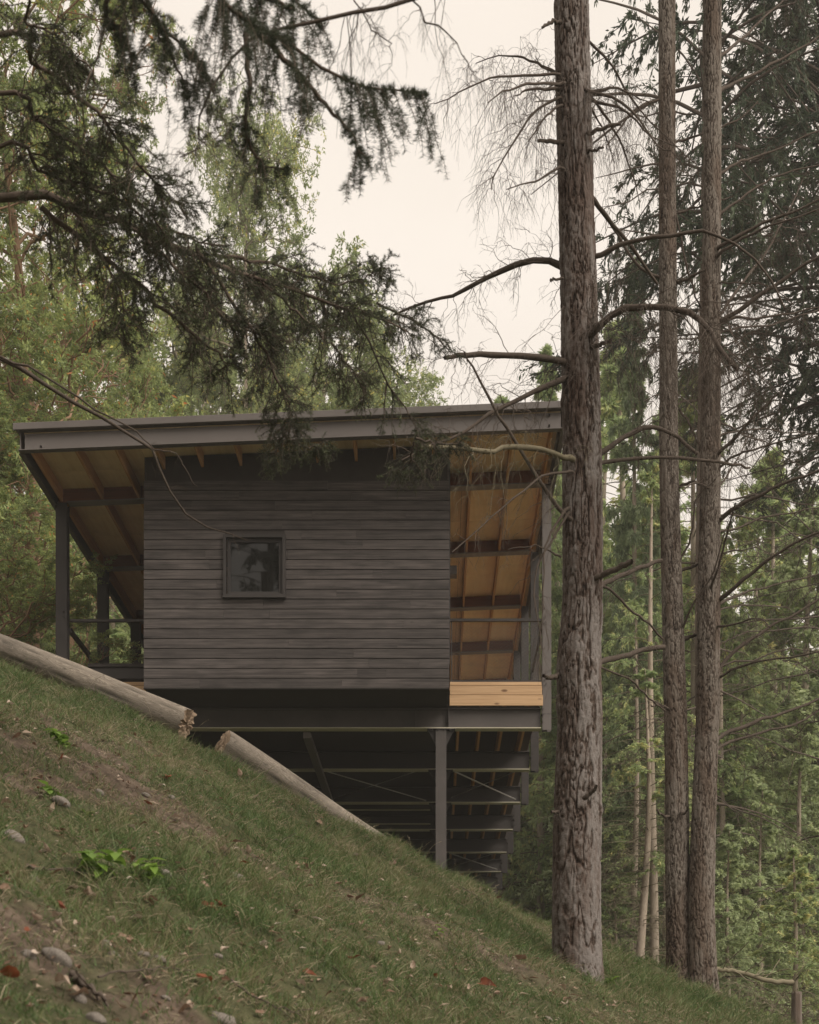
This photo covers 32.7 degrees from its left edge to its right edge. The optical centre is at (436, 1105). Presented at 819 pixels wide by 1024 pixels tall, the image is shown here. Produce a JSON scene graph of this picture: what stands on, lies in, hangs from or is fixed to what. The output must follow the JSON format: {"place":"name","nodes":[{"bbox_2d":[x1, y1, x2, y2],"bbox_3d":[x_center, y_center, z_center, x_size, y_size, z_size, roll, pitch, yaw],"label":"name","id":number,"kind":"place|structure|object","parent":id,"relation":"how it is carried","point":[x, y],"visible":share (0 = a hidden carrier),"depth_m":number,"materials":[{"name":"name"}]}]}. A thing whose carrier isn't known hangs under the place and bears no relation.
{"place":"outdoors","nodes":[
{"label":"outdoors","id":0,"kind":"place"},
{"bbox_2d":[0,685,758,1023],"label":"ground","id":1,"kind":"structure","parent":0,"point":[248,1015],"depth_m":7.19,"materials":[{"name":"plant"}]},
{"bbox_2d":[0,883,9,889],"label":"fallen leaf","id":2,"kind":"object","parent":1,"relation":"on","point":[3,885],"visible":0.98,"depth_m":5.78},
{"bbox_2d":[0,965,19,977],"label":"fallen leaf","id":3,"kind":"object","parent":1,"relation":"on","point":[9,969],"visible":1,"depth_m":4.97,"materials":[{"name":"plant"}]},
{"bbox_2d":[2,829,25,843],"bbox_3d":[-2.088,-1.317,6.886,0.131,0.082,0.105,26,-6,-10],"label":"stone","id":4,"kind":"object","parent":1,"relation":"on","point":[20,839],"visible":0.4,"depth_m":6.85,"materials":[{"name":"stone"}]},
{"bbox_2d":[0,358,54,643],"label":"fir tree","id":5,"kind":"object","parent":1,"relation":"on","point":[17,494],"visible":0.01,"depth_m":39.79,"materials":[{"name":"green plant"}]},
{"bbox_2d":[20,949,36,959],"bbox_3d":[-1.540,-0.571,5.283,0.065,0.041,0.052,29,18,5],"label":"stone","id":6,"kind":"object","parent":1,"relation":"on","point":[28,952],"visible":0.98,"depth_m":5.26,"materials":[{"name":"stone"}]},
{"bbox_2d":[32,914,41,919],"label":"fallen leaf","id":7,"kind":"object","parent":1,"relation":"on","point":[37,917],"visible":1,"depth_m":5.68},
{"bbox_2d":[7,548,85,661],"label":"fir tree","id":8,"kind":"object","parent":1,"relation":"on","point":[49,630],"depth_m":33.94,"materials":[{"name":"green plant"}]},
{"bbox_2d":[38,780,61,797],"bbox_3d":[-2.425,-1.963,8.747,0.145,0.136,0.166,0,0,29],"label":"seedling","id":9,"kind":"object","parent":1,"relation":"on","point":[46,787],"visible":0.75,"depth_m":8.73,"materials":[{"name":"green plant"}]},
{"bbox_2d":[24,864,87,873],"bbox_3d":[-1.787,-1.141,6.735,0.185,0.055,0.394,0,0,23],"label":"stick","id":10,"kind":"object","parent":1,"relation":"on","point":[30,866],"visible":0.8,"depth_m":6.69,"materials":[{"name":"wood"}]},
{"bbox_2d":[41,947,71,967],"bbox_3d":[-1.458,-0.564,5.361,0.130,0.070,0.094,33,-27,-15],"label":"stone","id":11,"kind":"object","parent":1,"relation":"on","point":[60,955],"visible":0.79,"depth_m":5.33,"materials":[{"name":"stone"}]},
{"bbox_2d":[43,728,70,747],"bbox_3d":[-2.780,-2.685,10.257,0.193,0.170,0.227,0,0,0],"label":"seedling","id":12,"kind":"object","parent":1,"relation":"on","point":[58,735],"visible":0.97,"depth_m":10.24,"materials":[{"name":"green plant"}]},
{"bbox_2d":[52,911,61,919],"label":"fallen leaf","id":13,"kind":"object","parent":1,"relation":"on","point":[55,913],"visible":0.93,"depth_m":5.83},
{"bbox_2d":[0,7,114,647],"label":"tree","id":14,"kind":"object","parent":1,"relation":"on","point":[14,83],"visible":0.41,"depth_m":24.96,"materials":[{"name":"green plant"}]},
{"bbox_2d":[53,917,61,925],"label":"fallen leaf","id":15,"kind":"object","parent":1,"relation":"on","point":[58,921],"visible":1,"depth_m":5.76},
{"bbox_2d":[51,795,70,807],"bbox_3d":[-2.324,-1.877,8.644,0.126,0.068,0.091,27,-17,-11],"label":"stone","id":16,"kind":"object","parent":1,"relation":"on","point":[62,800],"visible":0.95,"depth_m":8.61,"materials":[{"name":"stone"}]},
{"bbox_2d":[54,973,70,984],"bbox_3d":[-1.370,-0.463,5.123,0.054,0.045,0.050,0,0,-23],"label":"fallen leaf","id":17,"kind":"object","parent":1,"relation":"on","point":[59,977],"visible":1,"depth_m":5.12,"materials":[{"name":"plant"}]},
{"bbox_2d":[46,524,88,659],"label":"fir tree","id":18,"kind":"object","parent":1,"relation":"on","point":[74,544],"visible":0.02,"depth_m":39.99,"materials":[{"name":"green plant"}]},
{"bbox_2d":[0,390,143,679],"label":"tree","id":19,"kind":"object","parent":1,"relation":"on","point":[26,600],"visible":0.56,"depth_m":24.23,"materials":[{"name":"green plant"}]},
{"bbox_2d":[69,987,87,994],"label":"fallen leaf","id":20,"kind":"object","parent":1,"relation":"on","point":[84,989],"visible":1,"depth_m":5.08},
{"bbox_2d":[72,992,86,1003],"bbox_3d":[-1.304,-0.392,5.113,0.067,0.042,0.053,39,3,21],"label":"stone","id":21,"kind":"object","parent":1,"relation":"on","point":[80,998],"visible":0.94,"depth_m":5.09,"materials":[{"name":"stone"}]},
{"bbox_2d":[82,886,91,894],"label":"fallen leaf","id":22,"kind":"object","parent":1,"relation":"on","point":[87,889],"visible":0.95,"depth_m":6.64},
{"bbox_2d":[69,970,108,1005],"bbox_3d":[-1.314,-0.408,5.133,0.236,0.206,0.190,0,0,40],"label":"stick","id":23,"kind":"object","parent":1,"relation":"on","point":[78,978],"visible":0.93,"depth_m":5.15,"materials":[{"name":"wood"}]},
{"bbox_2d":[86,1012,106,1023],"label":"stone","id":24,"kind":"object","parent":1,"relation":"on","point":[97,1017],"visible":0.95,"depth_m":4.86,"materials":[{"name":"stone"}]},
{"bbox_2d":[0,0,194,668],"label":"tree","id":25,"kind":"object","parent":1,"relation":"on","point":[140,383],"visible":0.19,"depth_m":31.14,"materials":[{"name":"green plant"}]},
{"bbox_2d":[53,562,142,663],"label":"fir tree","id":26,"kind":"object","parent":1,"relation":"on","point":[119,625],"visible":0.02,"depth_m":37.99,"materials":[{"name":"green plant"}]},
{"bbox_2d":[0,634,196,739],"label":"log","id":27,"kind":"object","parent":1,"relation":"on","point":[180,718],"visible":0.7,"depth_m":16.00,"materials":[{"name":"wood"}]},
{"bbox_2d":[74,596,129,662],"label":"fir tree","id":28,"kind":"object","parent":1,"relation":"on","point":[115,633],"visible":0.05,"depth_m":35.96,"materials":[{"name":"green plant"}]},
{"bbox_2d":[0,0,205,679],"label":"tree","id":29,"kind":"object","parent":1,"relation":"on","point":[67,366],"visible":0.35,"depth_m":25.66,"materials":[{"name":"green plant"}]},
{"bbox_2d":[76,848,133,877],"bbox_3d":[-1.632,-1.184,6.846,0.294,0.181,0.248,0,0,40],"label":"seedling","id":30,"kind":"object","parent":1,"relation":"on","point":[110,857],"visible":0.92,"depth_m":6.81,"materials":[{"name":"green plant"}]},
{"bbox_2d":[93,306,166,626],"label":"fir tree","id":31,"kind":"object","parent":1,"relation":"on","point":[122,364],"depth_m":46.22,"materials":[{"name":"green plant"}]},
{"bbox_2d":[136,951,150,956],"bbox_3d":[-1.200,-0.619,5.729,0.063,0.032,0.047,6,-11,7],"label":"stone","id":32,"kind":"object","parent":1,"relation":"on","point":[144,953],"visible":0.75,"depth_m":5.71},
{"bbox_2d":[129,857,164,878],"bbox_3d":[-1.475,-1.190,7.021,0.204,0.135,0.211,0,0,7],"label":"seedling","id":33,"kind":"object","parent":1,"relation":"on","point":[154,868],"visible":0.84,"depth_m":7.02,"materials":[{"name":"green plant"}]},
{"bbox_2d":[97,952,203,977],"bbox_3d":[-1.105,-0.559,5.638,0.126,0.146,0.724,0,0,21],"label":"stick","id":34,"kind":"object","parent":1,"relation":"on","point":[108,973],"visible":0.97,"depth_m":5.50,"materials":[{"name":"wood"}]},
{"bbox_2d":[161,995,170,1000],"bbox_3d":[-1.063,-0.423,5.490,0.043,0.026,0.035,25,-14,-27],"label":"stone","id":35,"kind":"object","parent":1,"relation":"on","point":[163,997],"visible":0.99,"depth_m":5.48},
{"bbox_2d":[100,229,250,417],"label":"broadleaf tree","id":36,"kind":"object","parent":1,"relation":"on","point":[172,378],"visible":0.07,"depth_m":50.54,"materials":[{"name":"green plant"}]},
{"bbox_2d":[178,1004,191,1012],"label":"fallen leaf","id":37,"kind":"object","parent":1,"relation":"on","point":[183,1007],"visible":0.98,"depth_m":5.46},
{"bbox_2d":[158,324,240,415],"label":"fir tree","id":38,"kind":"object","parent":1,"relation":"on","point":[203,405],"depth_m":57.23,"materials":[{"name":"green plant"}]},
{"bbox_2d":[196,973,211,983],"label":"fallen leaf","id":39,"kind":"object","parent":1,"relation":"on","point":[200,975],"visible":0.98,"depth_m":5.88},
{"bbox_2d":[211,1011,235,1023],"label":"stone","id":40,"kind":"object","parent":1,"relation":"on","point":[222,1016],"visible":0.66,"depth_m":5.75,"materials":[{"name":"stone"}]},
{"bbox_2d":[123,68,333,623],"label":"broadleaf tree","id":41,"kind":"object","parent":1,"relation":"on","point":[244,228],"visible":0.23,"depth_m":46.60,"materials":[{"name":"green leaves"},{"name":"green twig bark"},{"name":"pale fir bark"}]},
{"bbox_2d":[0,0,501,549],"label":"fir tree","id":42,"kind":"object","parent":1,"relation":"on","point":[156,240],"visible":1,"depth_m":7.16,"materials":[{"name":"green plant"}]},
{"bbox_2d":[215,966,312,1019],"bbox_3d":[-0.840,-0.481,6.283,0.497,0.348,0.291,0,0,18],"label":"stick","id":43,"kind":"object","parent":1,"relation":"on","point":[239,986],"visible":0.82,"depth_m":6.23,"materials":[{"name":"wood"}]},
{"bbox_2d":[233,340,305,412],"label":"fir tree","id":44,"kind":"object","parent":1,"relation":"on","point":[251,392],"depth_m":59.75,"materials":[{"name":"green plant"}]},
{"bbox_2d":[13,401,562,894],"bbox_3d":[-2.100,-6.028,31.505,8.030,8.324,22.670,0,0,0],"label":"cabin","id":45,"kind":"object","parent":1,"relation":"on","point":[345,631],"visible":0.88,"depth_m":21.15,"materials":[{"name":"grey wood"}]},
{"bbox_2d":[223,534,285,598],"bbox_3d":[-2.741,-8.134,21.080,0.945,0.955,0.120,0,0,0],"label":"window","id":46,"kind":"structure","parent":45,"relation":"in","point":[257,570],"depth_m":21.12,"materials":[{"name":"glass"}]},
{"bbox_2d":[214,730,383,835],"bbox_3d":[-1.533,-3.605,16.318,2.258,1.270,0.401,0,0,-33],"label":"log","id":47,"kind":"object","parent":1,"relation":"on","point":[236,744],"visible":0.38,"depth_m":15.91,"materials":[{"name":"wood"}]},
{"bbox_2d":[295,978,304,986],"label":"fallen leaf","id":48,"kind":"object","parent":1,"relation":"on","point":[302,981],"visible":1,"depth_m":6.77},
{"bbox_2d":[302,968,316,975],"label":"fallen leaf","id":49,"kind":"object","parent":1,"relation":"on","point":[309,971],"visible":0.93,"depth_m":6.98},
{"bbox_2d":[231,221,416,413],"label":"broadleaf tree","id":50,"kind":"object","parent":1,"relation":"on","point":[332,401],"visible":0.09,"depth_m":48.97,"materials":[{"name":"green leaves"},{"name":"green twig bark"},{"name":"pale fir bark"}]},
{"bbox_2d":[61,677,611,940],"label":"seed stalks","id":51,"kind":"object","parent":1,"relation":"on","point":[359,820],"visible":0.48,"depth_m":15.56,"materials":[{"name":"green plant"}]},
{"bbox_2d":[0,679,762,1023],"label":"leaf litter","id":52,"kind":"object","parent":1,"relation":"on","point":[234,911],"visible":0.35,"depth_m":9.48,"materials":[{"name":"plant"}]},
{"bbox_2d":[326,327,449,407],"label":"broadleaf tree","id":53,"kind":"object","parent":1,"relation":"on","point":[417,387],"visible":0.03,"depth_m":54.87,"materials":[{"name":"green leaves"},{"name":"green twig bark"},{"name":"pale bark"}]},
{"bbox_2d":[0,652,807,1023],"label":"grass","id":54,"kind":"structure","parent":1,"relation":"on","point":[678,1000],"depth_m":9.46,"materials":[{"name":"plant"}]},
{"bbox_2d":[434,924,446,938],"bbox_3d":[0.013,-1.287,10.294,0.122,0.096,0.103,0,0,-28],"label":"seedling","id":55,"kind":"object","parent":1,"relation":"on","point":[440,928],"visible":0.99,"depth_m":10.28,"materials":[{"name":"green plant"}]},
{"bbox_2d":[478,977,495,985],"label":"fallen leaf","id":56,"kind":"object","parent":1,"relation":"on","point":[485,981],"visible":0.91,"depth_m":8.90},
{"bbox_2d":[515,954,525,959],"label":"fallen leaf","id":57,"kind":"object","parent":1,"relation":"on","point":[520,956],"visible":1,"depth_m":10.71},
{"bbox_2d":[493,393,552,916],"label":"fir tree","id":58,"kind":"object","parent":1,"relation":"on","point":[506,400],"visible":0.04,"depth_m":49.97,"materials":[{"name":"green plant"}]},
{"bbox_2d":[498,792,548,911],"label":"fir tree","id":59,"kind":"object","parent":1,"relation":"on","point":[516,901],"visible":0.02,"depth_m":49.60,"materials":[{"name":"green plant"}]},
{"bbox_2d":[500,750,553,919],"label":"fir tree","id":60,"kind":"object","parent":1,"relation":"on","point":[523,825],"depth_m":53.49,"materials":[{"name":"green plant"}]},
{"bbox_2d":[499,343,602,920],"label":"fir tree","id":61,"kind":"object","parent":1,"relation":"on","point":[540,863],"visible":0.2,"depth_m":45.63,"materials":[{"name":"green plant"}]},
{"bbox_2d":[507,788,614,919],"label":"fir tree","id":62,"kind":"object","parent":1,"relation":"on","point":[520,864],"visible":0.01,"depth_m":49.62,"materials":[{"name":"green plant"}]},
{"bbox_2d":[510,461,613,916],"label":"fir tree","id":63,"kind":"object","parent":1,"relation":"on","point":[557,513],"visible":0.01,"depth_m":54.19,"materials":[{"name":"green plant"}]},
{"bbox_2d":[500,532,660,936],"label":"fir tree","id":64,"kind":"object","parent":1,"relation":"on","point":[546,792],"visible":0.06,"depth_m":45.20,"materials":[{"name":"green plant"}]},
{"bbox_2d":[534,371,631,889],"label":"fir tree","id":65,"kind":"object","parent":1,"relation":"on","point":[605,456],"visible":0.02,"depth_m":56.21,"materials":[{"name":"green plant"}]},
{"bbox_2d":[540,912,638,956],"bbox_3d":[1.311,-2.571,27.539,5.531,2.435,5.108,0,0,0],"label":"bush","id":66,"kind":"object","parent":1,"relation":"on","point":[617,919],"visible":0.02,"depth_m":25.47,"materials":[{"name":"green plant"}]},
{"bbox_2d":[371,0,817,983],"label":"fir tree","id":67,"kind":"object","parent":1,"relation":"on","point":[577,836],"visible":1,"depth_m":12.03,"materials":[{"name":"brown plant"}]},
{"bbox_2d":[506,589,690,936],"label":"fir tree","id":68,"kind":"object","parent":1,"relation":"on","point":[606,628],"visible":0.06,"depth_m":44.03,"materials":[{"name":"green plant"}]},
{"bbox_2d":[542,681,660,963],"bbox_3d":[4.960,-5.877,39.973,5.386,12.847,5.934,0,0,-19],"label":"fir tree","id":69,"kind":"object","parent":1,"relation":"on","point":[604,789],"visible":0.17,"depth_m":39.81,"materials":[{"name":"green plant"}]},
{"bbox_2d":[601,873,648,957],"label":"fir tree","id":70,"kind":"object","parent":1,"relation":"on","point":[604,915],"visible":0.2,"depth_m":32.87,"materials":[{"name":"green plant"}]},
{"bbox_2d":[515,317,737,919],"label":"fir tree","id":71,"kind":"object","parent":1,"relation":"on","point":[614,412],"visible":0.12,"depth_m":49.70,"materials":[{"name":"green plant"}]},
{"bbox_2d":[601,595,663,965],"bbox_3d":[5.071,-6.412,35.993,2.634,13.532,2.742,0,0,-25],"label":"fir tree","id":72,"kind":"object","parent":1,"relation":"on","point":[634,833],"visible":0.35,"depth_m":35.83,"materials":[{"name":"green plant"}]},
{"bbox_2d":[601,256,692,957],"bbox_3d":[5.782,-11.754,40.002,3.837,25.235,3.669,0,0,23],"label":"fir tree","id":73,"kind":"object","parent":1,"relation":"on","point":[627,533],"visible":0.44,"depth_m":39.90,"materials":[{"name":"green plant"}]},
{"bbox_2d":[601,668,692,964],"bbox_3d":[4.406,-4.789,30.001,2.838,9.337,2.726,0,0,-9],"label":"fir tree","id":74,"kind":"object","parent":1,"relation":"on","point":[646,858],"visible":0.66,"depth_m":29.98,"materials":[{"name":"green plant"}]},
{"bbox_2d":[601,461,695,963],"bbox_3d":[4.814,-7.034,30.993,2.813,14.452,2.928,0,0,33],"label":"fir tree","id":75,"kind":"object","parent":1,"relation":"on","point":[653,878],"visible":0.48,"depth_m":30.86,"materials":[{"name":"green plant"}]},
{"bbox_2d":[612,721,722,968],"bbox_3d":[5.586,-4.470,34.007,2.705,9.924,2.815,0,0,18],"label":"fir tree","id":76,"kind":"object","parent":1,"relation":"on","point":[663,875],"visible":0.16,"depth_m":34.08,"materials":[{"name":"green plant"}]},
{"bbox_2d":[519,0,818,935],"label":"fir tree","id":77,"kind":"object","parent":1,"relation":"on","point":[771,34],"visible":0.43,"depth_m":34.11,"materials":[{"name":"green plant"}]},
{"bbox_2d":[531,0,818,1022],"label":"fir tree","id":78,"kind":"object","parent":1,"relation":"on","point":[733,142],"visible":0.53,"depth_m":31.75,"materials":[{"name":"green plant"}]},
{"bbox_2d":[592,0,766,984],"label":"fir tree","id":79,"kind":"object","parent":1,"relation":"on","point":[676,815],"visible":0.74,"depth_m":15.90,"materials":[{"name":"brown plant"}]},
{"bbox_2d":[620,410,739,891],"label":"fir tree","id":80,"kind":"object","parent":1,"relation":"on","point":[656,423],"visible":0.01,"depth_m":54.21,"materials":[{"name":"green plant"}]},
{"bbox_2d":[626,761,734,993],"bbox_3d":[6.373,-4.437,37.925,5.140,11.129,4.666,0,0,-11],"label":"fir tree","id":81,"kind":"object","parent":1,"relation":"on","point":[690,783],"visible":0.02,"depth_m":37.97,"materials":[{"name":"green plant"}]},
{"bbox_2d":[617,483,754,970],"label":"fir tree","id":82,"kind":"object","parent":1,"relation":"on","point":[684,537],"visible":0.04,"depth_m":49.07,"materials":[{"name":"green plant"}]},
{"bbox_2d":[647,801,741,996],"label":"fir tree","id":83,"kind":"object","parent":1,"relation":"on","point":[715,904],"visible":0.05,"depth_m":33.74,"materials":[{"name":"green plant"}]},
{"bbox_2d":[601,372,804,991],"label":"fir tree","id":84,"kind":"object","parent":1,"relation":"on","point":[724,588],"visible":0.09,"depth_m":42.05,"materials":[{"name":"green plant"}]},
{"bbox_2d":[608,559,805,1007],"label":"fir tree","id":85,"kind":"object","parent":1,"relation":"on","point":[687,660],"depth_m":45.49,"materials":[{"name":"green plant"}]},
{"bbox_2d":[639,0,818,967],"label":"fir tree","id":86,"kind":"object","parent":1,"relation":"on","point":[812,387],"visible":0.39,"depth_m":36.57,"materials":[{"name":"green plant"}]},
{"bbox_2d":[642,599,815,999],"bbox_3d":[7.780,-6.179,38.067,4.853,15.364,5.189,0,0,7],"label":"fir tree","id":87,"kind":"object","parent":1,"relation":"on","point":[734,792],"visible":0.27,"depth_m":38.03,"materials":[{"name":"green plant"}]},
{"bbox_2d":[685,520,775,970],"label":"fir tree","id":88,"kind":"object","parent":1,"relation":"on","point":[728,560],"visible":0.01,"depth_m":52.24,"materials":[{"name":"green plant"}]},
{"bbox_2d":[653,0,818,992],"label":"fir tree","id":89,"kind":"object","parent":1,"relation":"on","point":[702,957],"visible":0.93,"depth_m":15.80,"materials":[{"name":"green plant"}]},
{"bbox_2d":[715,823,777,1010],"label":"fir tree","id":90,"kind":"object","parent":1,"relation":"on","point":[727,939],"visible":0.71,"depth_m":31.98,"materials":[{"name":"green plant"}]},
{"bbox_2d":[691,614,818,1021],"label":"fir tree","id":91,"kind":"object","parent":1,"relation":"on","point":[751,777],"visible":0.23,"depth_m":39.62,"materials":[{"name":"green plant"}]},
{"bbox_2d":[730,462,794,890],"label":"fir tree","id":92,"kind":"object","parent":1,"relation":"on","point":[754,475],"visible":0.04,"depth_m":56.00,"materials":[{"name":"green plant"}]},
{"bbox_2d":[715,782,817,1023],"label":"fir tree","id":93,"kind":"object","parent":1,"relation":"on","point":[768,840],"visible":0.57,"depth_m":33.97,"materials":[{"name":"green plant"}]},
{"bbox_2d":[715,486,818,1020],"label":"fir tree","id":94,"kind":"object","parent":1,"relation":"on","point":[810,694],"visible":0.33,"depth_m":43.78,"materials":[{"name":"green plant"}]},
{"bbox_2d":[717,952,818,1023],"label":"bush","id":95,"kind":"object","parent":1,"relation":"on","point":[764,992],"visible":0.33,"depth_m":22.71,"materials":[{"name":"green plant"}]},
{"bbox_2d":[719,580,818,989],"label":"fir tree","id":96,"kind":"object","parent":1,"relation":"on","point":[782,625],"visible":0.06,"depth_m":45.97,"materials":[{"name":"green plant"}]},
{"bbox_2d":[724,697,818,1023],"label":"fir tree","id":97,"kind":"object","parent":1,"relation":"on","point":[798,788],"visible":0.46,"depth_m":35.88,"materials":[{"name":"green plant"}]},
{"bbox_2d":[726,446,817,874],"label":"fir tree","id":98,"kind":"object","parent":1,"relation":"on","point":[770,501],"visible":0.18,"depth_m":50.20,"materials":[{"name":"green plant"}]},
{"bbox_2d":[740,845,818,1023],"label":"fir tree","id":99,"kind":"object","parent":1,"relation":"on","point":[800,873],"visible":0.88,"depth_m":29.86,"materials":[{"name":"green plant"}]},
{"bbox_2d":[740,523,818,891],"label":"fir tree","id":100,"kind":"object","parent":1,"relation":"on","point":[769,545],"visible":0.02,"depth_m":57.66,"materials":[{"name":"green plant"}]},
{"bbox_2d":[761,629,818,1022],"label":"fir tree","id":101,"kind":"object","parent":1,"relation":"on","point":[811,763],"visible":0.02,"depth_m":43.70,"materials":[{"name":"green plant"}]},
{"bbox_2d":[791,991,801,1023],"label":"tree stump","id":102,"kind":"object","parent":1,"relation":"on","point":[796,1005],"visible":0.99,"depth_m":18.94,"materials":[{"name":"brown wood"}]},
{"bbox_2d":[776,695,818,1022],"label":"fir tree","id":103,"kind":"object","parent":1,"relation":"on","point":[813,789],"visible":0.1,"depth_m":38.26,"materials":[{"name":"green plant"}]},
{"bbox_2d":[778,499,818,932],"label":"fir tree","id":104,"kind":"object","parent":1,"relation":"on","point":[814,569],"visible":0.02,"depth_m":52.35,"materials":[{"name":"green plant"}]},
{"bbox_2d":[0,0,818,858],"label":"sky","id":105,"kind":"structure","parent":0,"point":[416,214],"materials":[{"name":"white"}]},
{"bbox_2d":[717,942,793,984],"bbox_3d":[4.367,-1.886,18.637,1.207,0.530,0.623,0,0,-29],"label":"fallen branch","id":106,"kind":"object","parent":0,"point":[757,976],"visible":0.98,"depth_m":18.71,"materials":[{"name":"wood"}]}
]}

